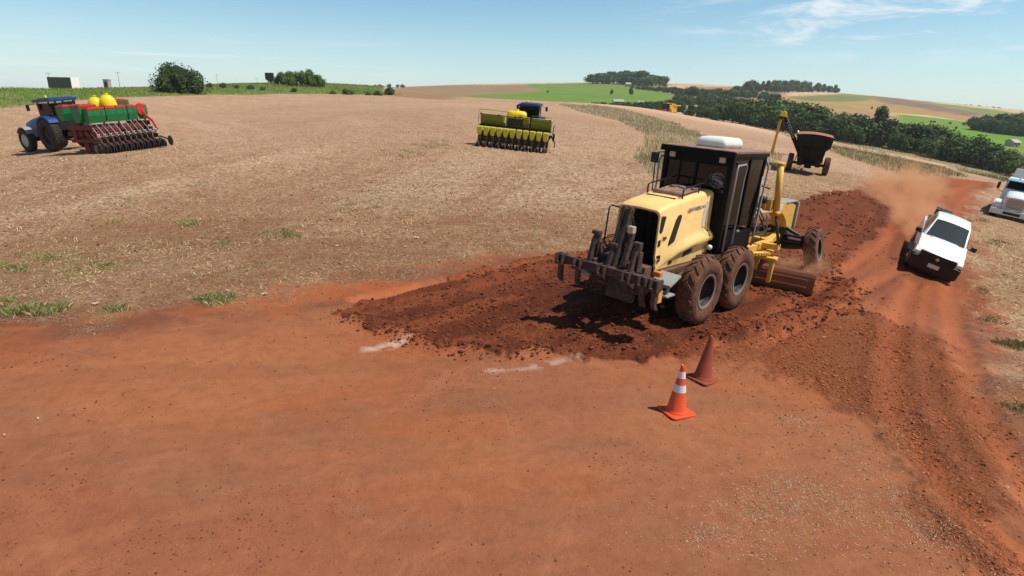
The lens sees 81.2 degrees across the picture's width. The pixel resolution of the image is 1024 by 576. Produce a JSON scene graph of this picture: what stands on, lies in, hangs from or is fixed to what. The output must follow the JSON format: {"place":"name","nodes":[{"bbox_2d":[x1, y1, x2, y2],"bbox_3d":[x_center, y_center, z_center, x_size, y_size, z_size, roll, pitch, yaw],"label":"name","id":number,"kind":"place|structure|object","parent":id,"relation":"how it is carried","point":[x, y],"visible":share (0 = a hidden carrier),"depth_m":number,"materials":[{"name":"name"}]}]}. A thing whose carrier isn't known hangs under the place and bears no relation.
{"place":"outdoors","nodes":[
{"label":"outdoors","id":0,"kind":"place"},
{"bbox_2d":[0,82,1023,575],"bbox_3d":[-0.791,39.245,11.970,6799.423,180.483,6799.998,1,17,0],"label":"ground","id":1,"kind":"structure","parent":0,"point":[166,354],"depth_m":9.92,"materials":[{"name":"soil"}]},
{"bbox_2d":[17,95,91,151],"bbox_3d":[-29.111,-10.490,37.921,4.846,3.322,2.540,5,22,23],"label":"tractor","id":2,"kind":"object","parent":1,"relation":"on","point":[48,128],"visible":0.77,"depth_m":36.92,"materials":[{"name":"metal"}]},
{"bbox_2d":[47,77,79,88],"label":"building","id":3,"kind":"structure","parent":1,"relation":"on","point":[63,82],"depth_m":172.06,"materials":[{"name":"green paint"}]},
{"bbox_2d":[102,79,111,87],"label":"roadside kiosk","id":4,"kind":"object","parent":1,"relation":"on","point":[107,83],"visible":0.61,"depth_m":180.17,"materials":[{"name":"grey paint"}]},
{"bbox_2d":[55,93,173,153],"bbox_3d":[-24.180,-9.912,35.730,5.001,3.286,4.352,6,22,23],"label":"red seed drill","id":5,"kind":"object","parent":1,"relation":"on","point":[131,134],"visible":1,"depth_m":34.73,"materials":[{"name":"paint"}]},
{"bbox_2d":[148,60,211,94],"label":"broad tree","id":6,"kind":"object","parent":1,"relation":"on","point":[172,78],"visible":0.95,"depth_m":115.84,"materials":[{"name":"green plant"}]},
{"bbox_2d":[0,82,400,108],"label":"bank grass","id":7,"kind":"structure","parent":1,"relation":"on","point":[114,93],"depth_m":115.14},
{"bbox_2d":[265,73,276,82],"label":"trailer","id":8,"kind":"object","parent":1,"relation":"on","point":[269,77],"visible":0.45,"depth_m":202.39,"materials":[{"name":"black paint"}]},
{"bbox_2d":[273,71,283,84],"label":"shrub","id":9,"kind":"object","parent":1,"relation":"on","point":[277,80],"visible":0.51,"depth_m":169.48,"materials":[{"name":"green plant"}]},
{"bbox_2d":[280,70,294,84],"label":"shrub","id":10,"kind":"object","parent":1,"relation":"on","point":[288,74],"visible":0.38,"depth_m":165.35,"materials":[{"name":"green plant"}]},
{"bbox_2d":[285,70,314,85],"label":"shrub","id":11,"kind":"object","parent":1,"relation":"on","point":[301,77],"visible":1,"depth_m":163.78,"materials":[{"name":"green plant"}]},
{"bbox_2d":[311,74,327,86],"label":"shrub","id":12,"kind":"object","parent":1,"relation":"on","point":[319,81],"visible":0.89,"depth_m":167.73,"materials":[{"name":"green plant"}]},
{"bbox_2d":[384,86,394,94],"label":"shrub","id":13,"kind":"object","parent":1,"relation":"on","point":[389,90],"visible":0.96,"depth_m":146.94,"materials":[{"name":"green plant"}]},
{"bbox_2d":[3,186,1008,487],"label":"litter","id":14,"kind":"object","parent":1,"relation":"on","point":[417,236],"visible":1,"depth_m":12.34,"materials":[{"name":"plant"}]},
{"bbox_2d":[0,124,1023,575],"bbox_3d":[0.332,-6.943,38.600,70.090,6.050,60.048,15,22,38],"label":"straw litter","id":15,"kind":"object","parent":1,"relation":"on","point":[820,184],"visible":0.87,"depth_m":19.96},
{"bbox_2d":[0,171,1023,575],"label":"loose clods","id":16,"kind":"object","parent":1,"relation":"on","point":[628,331],"visible":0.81,"depth_m":11.25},
{"bbox_2d":[0,139,1023,413],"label":"grass tufts","id":17,"kind":"object","parent":1,"relation":"on","point":[32,309],"visible":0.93,"depth_m":13.14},
{"bbox_2d":[475,109,554,153],"bbox_3d":[0.645,-11.768,44.167,5.679,2.690,5.602,8,21,8],"label":"yellow seed drill","id":18,"kind":"object","parent":1,"relation":"on","point":[505,137],"visible":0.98,"depth_m":42.53,"materials":[{"name":"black metal"}]},
{"bbox_2d":[516,101,547,134],"bbox_3d":[1.573,-13.689,48.589,2.540,3.020,5.268,7,23,8],"label":"tractor","id":19,"kind":"object","parent":1,"relation":"on","point":[531,110],"visible":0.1,"depth_m":46.85,"materials":[{"name":"blue metal"}]},
{"bbox_2d":[589,74,597,83],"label":"tree","id":20,"kind":"object","parent":1,"relation":"on","point":[592,78],"visible":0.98,"depth_m":868.08,"materials":[{"name":"green plant"}]},
{"bbox_2d":[597,74,606,83],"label":"tree","id":21,"kind":"object","parent":1,"relation":"on","point":[601,78],"visible":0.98,"depth_m":868.66,"materials":[{"name":"green plant"}]},
{"bbox_2d":[603,73,614,83],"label":"tree","id":22,"kind":"object","parent":1,"relation":"on","point":[609,79],"visible":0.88,"depth_m":871.57,"materials":[{"name":"green plant"}]},
{"bbox_2d":[613,72,629,83],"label":"tree","id":23,"kind":"object","parent":1,"relation":"on","point":[618,79],"visible":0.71,"depth_m":866.79,"materials":[{"name":"green plant"}]},
{"bbox_2d":[627,72,639,84],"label":"tree","id":24,"kind":"object","parent":1,"relation":"on","point":[633,79],"visible":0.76,"depth_m":846.07,"materials":[{"name":"green plant"}]},
{"bbox_2d":[635,70,647,84],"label":"tree","id":25,"kind":"object","parent":1,"relation":"on","point":[640,73],"visible":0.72,"depth_m":843.01,"materials":[{"name":"green plant"}]},
{"bbox_2d":[637,75,656,85],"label":"tree","id":26,"kind":"object","parent":1,"relation":"on","point":[648,80],"visible":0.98,"depth_m":828.72,"materials":[{"name":"green plant"}]},
{"bbox_2d":[657,75,669,87],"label":"tree","id":27,"kind":"object","parent":1,"relation":"on","point":[663,81],"visible":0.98,"depth_m":799.23,"materials":[{"name":"green plant"}]},
{"bbox_2d":[655,103,680,112],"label":"combine harvester","id":28,"kind":"object","parent":1,"relation":"on","point":[669,107],"visible":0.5,"depth_m":213.66,"materials":[{"name":"yellow paint"}]},
{"bbox_2d":[657,364,695,419],"bbox_3d":[2.415,1.449,8.607,0.420,0.750,0.420,-4,19,-23],"label":"traffic cone","id":29,"kind":"object","parent":1,"relation":"on","point":[675,408],"visible":1,"depth_m":8.56,"materials":[{"name":"orange plastic"}]},
{"bbox_2d":[677,104,686,111],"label":"tree","id":30,"kind":"object","parent":1,"relation":"on","point":[680,108],"visible":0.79,"depth_m":299.90,"materials":[{"name":"green plant"}]},
{"bbox_2d":[681,97,694,105],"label":"tree","id":31,"kind":"object","parent":1,"relation":"on","point":[688,101],"visible":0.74,"depth_m":397.51,"materials":[{"name":"green plant"}]},
{"bbox_2d":[555,136,823,323],"bbox_3d":[5.022,-1.659,14.023,3.672,3.640,9.560,20,23,40],"label":"motor grader","id":32,"kind":"object","parent":1,"relation":"on","point":[691,235],"visible":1,"depth_m":12.21,"materials":[{"name":"metal"}]},
{"bbox_2d":[665,159,727,193],"bbox_3d":[3.850,-2.273,12.590,1.460,0.720,0.033,20,23,40],"label":"rear window","id":33,"kind":"structure","parent":32,"relation":"in","point":[706,172],"depth_m":12.50,"materials":[{"name":"black glass"}]},
{"bbox_2d":[720,225,739,250],"bbox_3d":[4.658,-1.077,12.729,0.063,0.526,0.760,20,23,40],"label":"door","id":34,"kind":"structure","parent":32,"relation":"in","point":[729,232],"depth_m":12.70,"materials":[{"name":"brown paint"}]},
{"bbox_2d":[723,160,749,229],"bbox_3d":[4.687,-1.965,12.493,0.012,1.450,0.740,20,23,40],"label":"door window","id":35,"kind":"structure","parent":32,"relation":"in","point":[741,171],"depth_m":12.48,"materials":[{"name":"black glass"}]},
{"bbox_2d":[740,160,763,225],"bbox_3d":[5.228,-2.096,13.053,0.012,1.450,0.680,20,23,40],"label":"side window","id":36,"kind":"structure","parent":32,"relation":"in","point":[757,165],"depth_m":13.05,"materials":[{"name":"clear glass"}]},
{"bbox_2d":[687,109,694,115],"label":"tree","id":37,"kind":"object","parent":1,"relation":"on","point":[690,112],"visible":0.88,"depth_m":252.10,"materials":[{"name":"green plant"}]},
{"bbox_2d":[685,87,700,97],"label":"tree","id":38,"kind":"object","parent":1,"relation":"on","point":[694,92],"visible":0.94,"depth_m":535.67,"materials":[{"name":"green plant"}]},
{"bbox_2d":[695,110,705,117],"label":"tree","id":39,"kind":"object","parent":1,"relation":"on","point":[699,113],"visible":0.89,"depth_m":243.84,"materials":[{"name":"green plant"}]},
{"bbox_2d":[695,104,706,111],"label":"tree","id":40,"kind":"object","parent":1,"relation":"on","point":[700,107],"visible":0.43,"depth_m":263.44,"materials":[{"name":"green plant"}]},
{"bbox_2d":[686,335,719,385],"bbox_3d":[3.112,1.109,9.534,0.420,0.750,0.420,-7,21,-37],"label":"traffic cone","id":41,"kind":"object","parent":1,"relation":"on","point":[702,374],"visible":0.96,"depth_m":9.48,"materials":[{"name":"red plastic"}]},
{"bbox_2d":[696,96,710,104],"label":"tree","id":42,"kind":"object","parent":1,"relation":"on","point":[705,99],"visible":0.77,"depth_m":396.59,"materials":[{"name":"green plant"}]},
{"bbox_2d":[704,108,713,118],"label":"tree","id":43,"kind":"object","parent":1,"relation":"on","point":[707,111],"visible":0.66,"depth_m":245.02,"materials":[{"name":"green plant"}]},
{"bbox_2d":[710,112,721,120],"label":"tree","id":44,"kind":"object","parent":1,"relation":"on","point":[714,117],"visible":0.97,"depth_m":237.22,"materials":[{"name":"green plant"}]},
{"bbox_2d":[709,103,729,120],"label":"tree","id":45,"kind":"object","parent":1,"relation":"on","point":[719,109],"visible":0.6,"depth_m":237.94,"materials":[{"name":"green plant"}]},
{"bbox_2d":[714,97,732,105],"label":"tree","id":46,"kind":"object","parent":1,"relation":"on","point":[722,101],"visible":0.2,"depth_m":255.97,"materials":[{"name":"green plant"}]},
{"bbox_2d":[724,100,740,122],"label":"tree","id":47,"kind":"object","parent":1,"relation":"on","point":[728,109],"visible":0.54,"depth_m":233.31,"materials":[{"name":"green plant"}]},
{"bbox_2d":[730,100,751,123],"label":"tree","id":48,"kind":"object","parent":1,"relation":"on","point":[737,105],"visible":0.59,"depth_m":230.57,"materials":[{"name":"green plant"}]},
{"bbox_2d":[738,90,747,97],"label":"tree","id":49,"kind":"object","parent":1,"relation":"on","point":[742,94],"visible":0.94,"depth_m":564.12,"materials":[{"name":"green plant"}]},
{"bbox_2d":[738,103,757,123],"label":"tree","id":50,"kind":"object","parent":1,"relation":"on","point":[744,110],"visible":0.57,"depth_m":229.04,"materials":[{"name":"green plant"}]},
{"bbox_2d":[742,81,755,90],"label":"tree","id":51,"kind":"object","parent":1,"relation":"on","point":[747,86],"visible":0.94,"depth_m":756.35,"materials":[{"name":"green plant"}]},
{"bbox_2d":[744,99,758,104],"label":"tree","id":52,"kind":"object","parent":1,"relation":"on","point":[752,101],"visible":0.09,"depth_m":246.23,"materials":[{"name":"green plant"}]},
{"bbox_2d":[744,104,765,126],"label":"tree","id":53,"kind":"object","parent":1,"relation":"on","point":[752,111],"visible":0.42,"depth_m":227.22,"materials":[{"name":"green plant"}]},
{"bbox_2d":[754,83,762,91],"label":"tree","id":54,"kind":"object","parent":1,"relation":"on","point":[758,86],"visible":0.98,"depth_m":767.38,"materials":[{"name":"green plant"}]},
{"bbox_2d":[755,109,770,128],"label":"tree","id":55,"kind":"object","parent":1,"relation":"on","point":[763,122],"visible":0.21,"depth_m":219.67,"materials":[{"name":"green plant"}]},
{"bbox_2d":[763,80,770,91],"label":"tree","id":56,"kind":"object","parent":1,"relation":"on","point":[767,85],"visible":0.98,"depth_m":763.59,"materials":[{"name":"green plant"}]},
{"bbox_2d":[755,95,785,107],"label":"tree","id":57,"kind":"object","parent":1,"relation":"on","point":[762,102],"visible":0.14,"depth_m":234.22,"materials":[{"name":"green plant"}]},
{"bbox_2d":[750,100,793,129],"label":"tree","id":58,"kind":"object","parent":1,"relation":"on","point":[774,111],"visible":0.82,"depth_m":215.51,"materials":[{"name":"green plant"}]},
{"bbox_2d":[771,82,783,92],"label":"tree","id":59,"kind":"object","parent":1,"relation":"on","point":[779,86],"visible":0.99,"depth_m":775.28,"materials":[{"name":"green plant"}]},
{"bbox_2d":[768,105,794,130],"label":"tree","id":60,"kind":"object","parent":1,"relation":"on","point":[791,111],"visible":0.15,"depth_m":213.94,"materials":[{"name":"green plant"}]},
{"bbox_2d":[559,103,1009,181],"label":"dry grass","id":61,"kind":"structure","parent":1,"relation":"on","point":[654,126],"depth_m":83.07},
{"bbox_2d":[781,86,791,92],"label":"tree","id":62,"kind":"object","parent":1,"relation":"on","point":[787,89],"visible":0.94,"depth_m":782.08,"materials":[{"name":"green plant"}]},
{"bbox_2d":[781,105,805,130],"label":"tree","id":63,"kind":"object","parent":1,"relation":"on","point":[796,109],"visible":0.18,"depth_m":213.74,"materials":[{"name":"green plant"}]},
{"bbox_2d":[775,101,811,128],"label":"tree","id":64,"kind":"object","parent":1,"relation":"on","point":[794,103],"visible":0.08,"depth_m":228.24,"materials":[{"name":"green plant"}]},
{"bbox_2d":[787,109,815,132],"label":"tree","id":65,"kind":"object","parent":1,"relation":"on","point":[795,118],"visible":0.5,"depth_m":210.34,"materials":[{"name":"green plant"}]},
{"bbox_2d":[797,84,805,91],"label":"tree","id":66,"kind":"object","parent":1,"relation":"on","point":[802,88],"visible":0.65,"depth_m":809.98,"materials":[{"name":"green plant"}]},
{"bbox_2d":[771,111,834,174],"bbox_3d":[23.265,-11.670,47.668,4.452,4.566,4.144,14,23,21],"label":"grain cart","id":67,"kind":"object","parent":1,"relation":"on","point":[811,148],"visible":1,"depth_m":46.27,"materials":[{"name":"grey paint"}]},
{"bbox_2d":[793,102,817,111],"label":"tree","id":68,"kind":"object","parent":1,"relation":"on","point":[810,108],"visible":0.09,"depth_m":224.72,"materials":[{"name":"green plant"}]},
{"bbox_2d":[798,111,833,132],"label":"tree","id":69,"kind":"object","parent":1,"relation":"on","point":[816,122],"visible":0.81,"depth_m":203.24,"materials":[{"name":"green plant"}]},
{"bbox_2d":[813,83,822,91],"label":"tree","id":70,"kind":"object","parent":1,"relation":"on","point":[818,87],"visible":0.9,"depth_m":844.74,"materials":[{"name":"green plant"}]},
{"bbox_2d":[815,107,836,115],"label":"tree","id":71,"kind":"object","parent":1,"relation":"on","point":[822,109],"visible":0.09,"depth_m":221.22,"materials":[{"name":"green plant"}]},
{"bbox_2d":[820,113,865,140],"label":"tree","id":72,"kind":"object","parent":1,"relation":"on","point":[840,123],"visible":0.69,"depth_m":200.18,"materials":[{"name":"green plant"}]},
{"bbox_2d":[842,124,867,143],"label":"tree","id":73,"kind":"object","parent":1,"relation":"on","point":[857,132],"visible":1,"depth_m":194.95,"materials":[{"name":"green plant"}]},
{"bbox_2d":[842,113,873,143],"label":"tree","id":74,"kind":"object","parent":1,"relation":"on","point":[861,119],"visible":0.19,"depth_m":199.76,"materials":[{"name":"green plant"}]},
{"bbox_2d":[854,119,885,145],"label":"tree","id":75,"kind":"object","parent":1,"relation":"on","point":[869,130],"visible":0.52,"depth_m":195.51,"materials":[{"name":"green plant"}]},
{"bbox_2d":[869,105,889,145],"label":"tree","id":76,"kind":"object","parent":1,"relation":"on","point":[882,113],"visible":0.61,"depth_m":194.84,"materials":[{"name":"green plant"}]},
{"bbox_2d":[866,116,906,146],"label":"tree","id":77,"kind":"object","parent":1,"relation":"on","point":[889,126],"visible":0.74,"depth_m":193.10,"materials":[{"name":"green plant"}]},
{"bbox_2d":[872,132,902,147],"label":"tree","id":78,"kind":"object","parent":1,"relation":"on","point":[879,141],"visible":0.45,"depth_m":194.37,"materials":[{"name":"green plant"}]},
{"bbox_2d":[888,134,904,150],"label":"tree","id":79,"kind":"object","parent":1,"relation":"on","point":[892,141],"visible":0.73,"depth_m":188.33,"materials":[{"name":"green plant"}]},
{"bbox_2d":[892,135,915,152],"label":"tree","id":80,"kind":"object","parent":1,"relation":"on","point":[906,142],"visible":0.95,"depth_m":185.29,"materials":[{"name":"green plant"}]},
{"bbox_2d":[900,122,918,133],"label":"tree","id":81,"kind":"object","parent":1,"relation":"on","point":[906,126],"visible":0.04,"depth_m":202.83,"materials":[{"name":"green plant"}]},
{"bbox_2d":[909,137,931,154],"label":"tree","id":82,"kind":"object","parent":1,"relation":"on","point":[918,144],"visible":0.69,"depth_m":184.85,"materials":[{"name":"green plant"}]},
{"bbox_2d":[904,122,946,140],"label":"tree","id":83,"kind":"object","parent":1,"relation":"on","point":[929,131],"visible":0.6,"depth_m":192.65,"materials":[{"name":"green plant"}]},
{"bbox_2d":[919,141,945,157],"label":"tree","id":84,"kind":"object","parent":1,"relation":"on","point":[931,150],"visible":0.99,"depth_m":176.88,"materials":[{"name":"green plant"}]},
{"bbox_2d":[919,136,949,157],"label":"tree","id":85,"kind":"object","parent":1,"relation":"on","point":[938,139],"visible":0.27,"depth_m":178.56,"materials":[{"name":"green plant"}]},
{"bbox_2d":[903,211,977,281],"bbox_3d":[14.724,-1.577,20.504,1.825,1.660,4.201,30,34,25],"label":"pickup truck","id":86,"kind":"object","parent":1,"relation":"on","point":[938,244],"visible":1,"depth_m":19.50,"materials":[{"name":"white paint"}]},
{"bbox_2d":[934,206,952,214],"bbox_3d":[15.329,-2.574,21.343,0.515,0.495,0.421,30,34,25],"label":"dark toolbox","id":87,"kind":"object","parent":86,"relation":"on","point":[942,210],"visible":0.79,"depth_m":21.19,"materials":[{"name":"plastic"}]},
{"bbox_2d":[935,127,953,138],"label":"tree","id":88,"kind":"object","parent":1,"relation":"on","point":[948,133],"visible":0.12,"depth_m":194.53,"materials":[{"name":"green plant"}]},
{"bbox_2d":[933,125,963,138],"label":"tree","id":89,"kind":"object","parent":1,"relation":"on","point":[943,127],"visible":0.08,"depth_m":197.33,"materials":[{"name":"green plant"}]},
{"bbox_2d":[938,135,973,162],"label":"tree","id":90,"kind":"object","parent":1,"relation":"on","point":[955,148],"visible":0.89,"depth_m":173.60,"materials":[{"name":"green plant"}]},
{"bbox_2d":[949,134,994,163],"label":"tree","id":91,"kind":"object","parent":1,"relation":"on","point":[976,141],"visible":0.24,"depth_m":172.91,"materials":[{"name":"green plant"}]},
{"bbox_2d":[965,116,979,125],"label":"tree","id":92,"kind":"object","parent":1,"relation":"on","point":[973,118],"visible":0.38,"depth_m":393.75,"materials":[{"name":"green plant"}]},
{"bbox_2d":[968,120,982,129],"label":"tree","id":93,"kind":"object","parent":1,"relation":"on","point":[972,124],"visible":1,"depth_m":357.22,"materials":[{"name":"green plant"}]},
{"bbox_2d":[970,160,986,168],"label":"tree","id":94,"kind":"object","parent":1,"relation":"on","point":[980,165],"visible":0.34,"depth_m":168.75,"materials":[{"name":"green plant"}]},
{"bbox_2d":[973,118,988,130],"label":"tree","id":95,"kind":"object","parent":1,"relation":"on","point":[983,122],"visible":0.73,"depth_m":356.04,"materials":[{"name":"green plant"}]},
{"bbox_2d":[966,142,1003,167],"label":"tree","id":96,"kind":"object","parent":1,"relation":"on","point":[984,153],"visible":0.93,"depth_m":166.21,"materials":[{"name":"green plant"}]},
{"bbox_2d":[984,159,999,171],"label":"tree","id":97,"kind":"object","parent":1,"relation":"on","point":[991,165],"visible":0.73,"depth_m":164.84,"materials":[{"name":"green plant"}]},
{"bbox_2d":[982,119,1007,132],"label":"tree","id":98,"kind":"object","parent":1,"relation":"on","point":[993,123],"visible":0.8,"depth_m":349.39,"materials":[{"name":"green plant"}]},
{"bbox_2d":[991,121,1013,133],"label":"tree","id":99,"kind":"object","parent":1,"relation":"on","point":[998,130],"visible":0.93,"depth_m":345.87,"materials":[{"name":"green plant"}]},
{"bbox_2d":[994,113,1014,120],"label":"tree","id":100,"kind":"object","parent":1,"relation":"on","point":[1000,116],"visible":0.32,"depth_m":381.18,"materials":[{"name":"green plant"}]},
{"bbox_2d":[989,168,1023,219],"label":"tipper truck","id":101,"kind":"object","parent":1,"relation":"on","point":[1009,202],"visible":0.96,"depth_m":39.23,"materials":[{"name":"white paint"}]},
{"bbox_2d":[994,153,1018,174],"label":"tree","id":102,"kind":"object","parent":1,"relation":"on","point":[1008,157],"visible":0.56,"depth_m":160.44,"materials":[{"name":"green plant"}]},
{"bbox_2d":[999,148,1017,154],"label":"tree","id":103,"kind":"object","parent":1,"relation":"on","point":[1008,151],"visible":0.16,"depth_m":173.10,"materials":[{"name":"green plant"}]},
{"bbox_2d":[1000,158,1023,174],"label":"tree","id":104,"kind":"object","parent":1,"relation":"on","point":[1012,166],"visible":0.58,"depth_m":155.78,"materials":[{"name":"green plant"}]},
{"bbox_2d":[1001,152,1023,160],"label":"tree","id":105,"kind":"object","parent":1,"relation":"on","point":[1018,155],"visible":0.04,"depth_m":166.19,"materials":[{"name":"green plant"}]},
{"bbox_2d":[1004,139,1021,146],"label":"farm house","id":106,"kind":"structure","parent":1,"relation":"on","point":[1013,142],"depth_m":288.84,"materials":[{"name":"metal"}]},
{"bbox_2d":[1006,116,1023,135],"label":"tree","id":107,"kind":"object","parent":1,"relation":"on","point":[1017,122],"visible":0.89,"depth_m":344.40,"materials":[{"name":"green plant"}]},
{"bbox_2d":[0,0,1023,109],"label":"sky","id":108,"kind":"structure","parent":0,"point":[968,52],"materials":[{"name":"blue"}]},
{"bbox_2d":[612,99,623,103],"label":"farm house","id":109,"kind":"structure","parent":0,"point":[618,100],"depth_m":374.93,"materials":[{"name":"metal"}]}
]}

